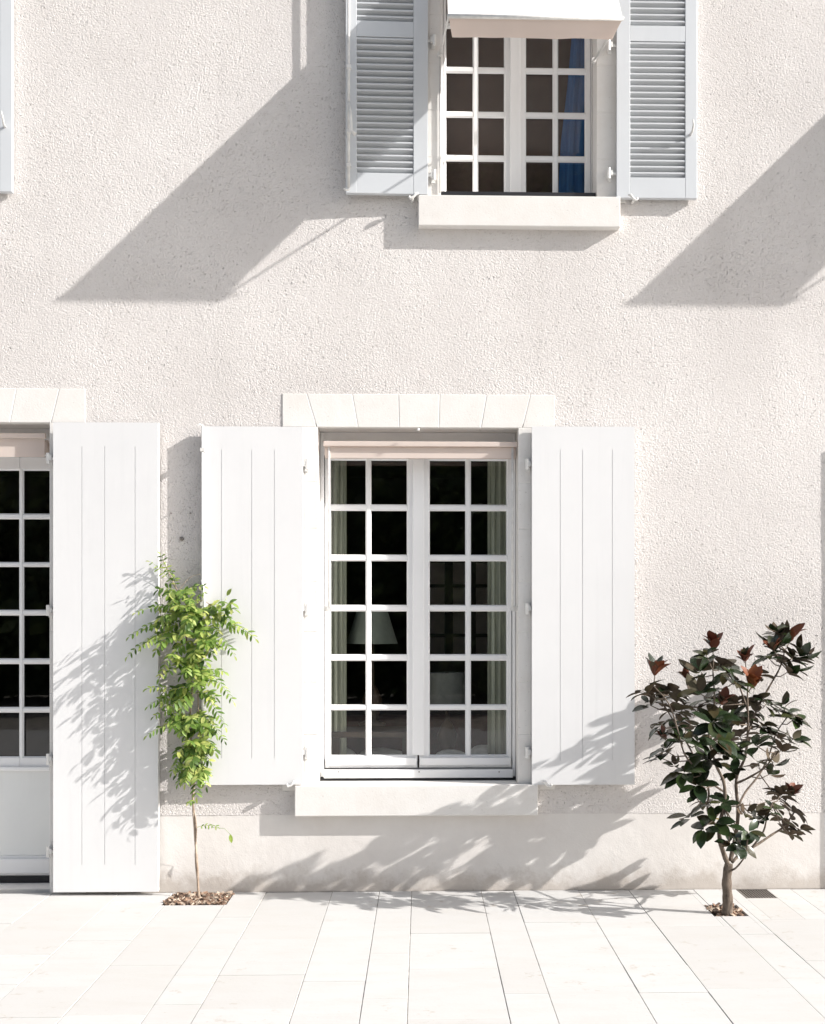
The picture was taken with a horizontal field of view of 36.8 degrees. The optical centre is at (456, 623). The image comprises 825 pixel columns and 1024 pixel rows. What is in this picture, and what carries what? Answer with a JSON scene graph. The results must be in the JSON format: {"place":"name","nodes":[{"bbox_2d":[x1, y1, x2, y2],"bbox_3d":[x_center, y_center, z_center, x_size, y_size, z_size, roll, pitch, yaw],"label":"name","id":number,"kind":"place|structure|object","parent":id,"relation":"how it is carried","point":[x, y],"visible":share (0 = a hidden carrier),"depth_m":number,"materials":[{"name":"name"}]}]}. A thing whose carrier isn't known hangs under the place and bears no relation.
{"place":"outdoors","nodes":[
{"label":"outdoors","id":0,"kind":"place"},
{"bbox_2d":[0,889,824,1023],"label":"paving","id":1,"kind":"structure","parent":0,"point":[749,967],"depth_m":4.99,"materials":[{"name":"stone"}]},
{"bbox_2d":[163,890,234,905],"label":"bark mulch","id":2,"kind":"object","parent":1,"relation":"in","point":[205,898],"visible":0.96,"depth_m":6.04,"materials":[{"name":"wood"}]},
{"bbox_2d":[125,551,258,897],"bbox_3d":[-1.296,0.508,6.050,0.657,1.728,0.239,0,0,-2],"label":"tree","id":3,"kind":"object","parent":2,"relation":"on","point":[196,751],"visible":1,"depth_m":6.07,"materials":[{"name":"green plant"}]},
{"bbox_2d":[705,903,743,916],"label":"bark mulch","id":4,"kind":"object","parent":1,"relation":"in","point":[715,910],"visible":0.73,"depth_m":5.81,"materials":[{"name":"wood"}]},
{"bbox_2d":[626,620,821,915],"bbox_3d":[1.311,0.675,5.791,1.128,1.393,0.504,0,0,-22],"label":"magnolia tree","id":5,"kind":"object","parent":4,"relation":"on","point":[722,733],"visible":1,"depth_m":5.71,"materials":[{"name":"green plant"}]},
{"bbox_2d":[736,889,776,897],"bbox_3d":[1.502,1.377,6.188,0.156,0.057,0.196,0,0,-2],"label":"drain grate","id":6,"kind":"object","parent":1,"relation":"in","point":[755,893],"visible":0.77,"depth_m":6.20,"materials":[{"name":"metal"}]},
{"bbox_2d":[471,745,487,753],"bbox_3d":[0.162,0.724,6.777,0.190,0.120,0.222,0,0,-2],"label":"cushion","id":7,"kind":"object","parent":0,"point":[480,749],"visible":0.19,"depth_m":6.71,"materials":[{"name":"fabric"}]},
{"bbox_3d":[-0.050,1.050,6.811,0.420,0.560,0.360,0,0,-2],"label":"side table","id":8,"kind":"object","parent":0,"visible":0},
{"bbox_2d":[430,672,464,750],"bbox_3d":[-0.050,0.509,6.811,0.209,0.482,0.209,0,0,-2],"label":"table lamp","id":9,"kind":"object","parent":8,"relation":"on","point":[447,687],"visible":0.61,"depth_m":6.74,"materials":[{"name":"grey fabric"}]},
{"bbox_2d":[436,749,464,754],"bbox_3d":[-0.026,0.739,6.701,0.181,0.116,0.224,0,0,-2],"label":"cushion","id":10,"kind":"object","parent":8,"relation":"on","point":[447,751],"visible":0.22,"depth_m":6.67,"materials":[{"name":"fabric"}]},
{"label":"ground","id":11,"kind":"structure","parent":0,"visible":0},
{"bbox_2d":[0,0,824,892],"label":"house","id":12,"kind":"structure","parent":11,"relation":"on","point":[260,268],"depth_m":6.24,"materials":[{"name":"paint"}]},
{"bbox_2d":[0,428,49,892],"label":"door","id":13,"kind":"structure","parent":12,"relation":"in","point":[24,780],"depth_m":6.39,"materials":[{"name":"paint"}]},
{"bbox_2d":[331,461,346,754],"bbox_3d":[-0.643,-0.089,6.545,0.126,1.763,0.033,0,0,-2],"label":"curtain","id":14,"kind":"object","parent":12,"relation":"hanging from","point":[339,589],"visible":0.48,"depth_m":6.55,"materials":[{"name":"fabric"}]},
{"bbox_2d":[331,726,406,754],"bbox_3d":[-0.456,0.950,6.700,0.450,0.760,0.360,0,0,-2],"label":"side table","id":15,"kind":"object","parent":12,"relation":"on","point":[380,732],"visible":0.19,"depth_m":6.53,"materials":[{"name":"brown wood"}]},
{"bbox_2d":[347,611,397,725],"bbox_3d":[-0.456,0.235,6.700,0.277,0.630,0.277,0,0,-2],"label":"table lamp","id":16,"kind":"object","parent":15,"relation":"on","point":[382,631],"visible":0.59,"depth_m":6.63,"materials":[{"name":"grey fabric"}]},
{"bbox_2d":[347,714,487,759],"bbox_3d":[-0.235,0.894,7.571,1.017,0.713,0.750,0,0,-2],"label":"sofa","id":17,"kind":"object","parent":12,"relation":"on","point":[479,730],"depth_m":7.20,"materials":[{"name":"grey fabric"}]},
{"bbox_2d":[347,748,355,754],"bbox_3d":[-0.615,0.729,6.660,0.158,0.137,0.217,0,0,-2],"label":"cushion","id":18,"kind":"object","parent":17,"relation":"on","point":[350,752],"visible":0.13,"depth_m":6.63,"materials":[{"name":"fabric"}]},
{"bbox_2d":[359,748,401,754],"bbox_3d":[-0.422,0.751,6.716,0.262,0.153,0.221,0,0,33],"label":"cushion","id":19,"kind":"object","parent":17,"relation":"on","point":[381,751],"visible":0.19,"depth_m":6.68,"materials":[{"name":"fabric"}]},
{"bbox_2d":[320,432,515,780],"bbox_3d":[-0.198,-0.088,6.436,1.010,1.804,0.112,0,0,-2],"label":"window","id":20,"kind":"structure","parent":12,"relation":"in","point":[467,766],"depth_m":6.42,"materials":[{"name":"paint"}]},
{"bbox_2d":[430,561,487,713],"bbox_3d":[0.020,0.437,8.654,0.479,1.786,0.400,0,0,-2],"label":"cabinet","id":21,"kind":"object","parent":12,"relation":"on","point":[447,587],"visible":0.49,"depth_m":8.46,"materials":[{"name":"brown wood"}]},
{"bbox_2d":[488,461,505,753],"bbox_3d":[0.234,-0.089,6.571,0.136,1.763,0.036,0,0,-2],"label":"curtain","id":22,"kind":"object","parent":12,"relation":"hanging from","point":[496,596],"visible":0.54,"depth_m":6.57,"materials":[{"name":"fabric"}]},
{"bbox_2d":[446,0,571,191],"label":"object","id":23,"kind":"object","parent":12,"relation":"hanging from","point":[459,97],"visible":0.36,"depth_m":6.62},
{"bbox_2d":[441,0,595,196],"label":"window","id":24,"kind":"structure","parent":12,"relation":"in","point":[514,70],"depth_m":6.43,"materials":[{"name":"paint"}]},
{"bbox_2d":[558,38,583,192],"bbox_3d":[0.636,-2.784,6.552,0.201,1.199,0.030,0,0,-2],"label":"curtain","id":25,"kind":"object","parent":12,"relation":"hanging from","point":[571,177],"visible":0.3,"depth_m":6.55,"materials":[{"name":"blue fabric"}]}
]}

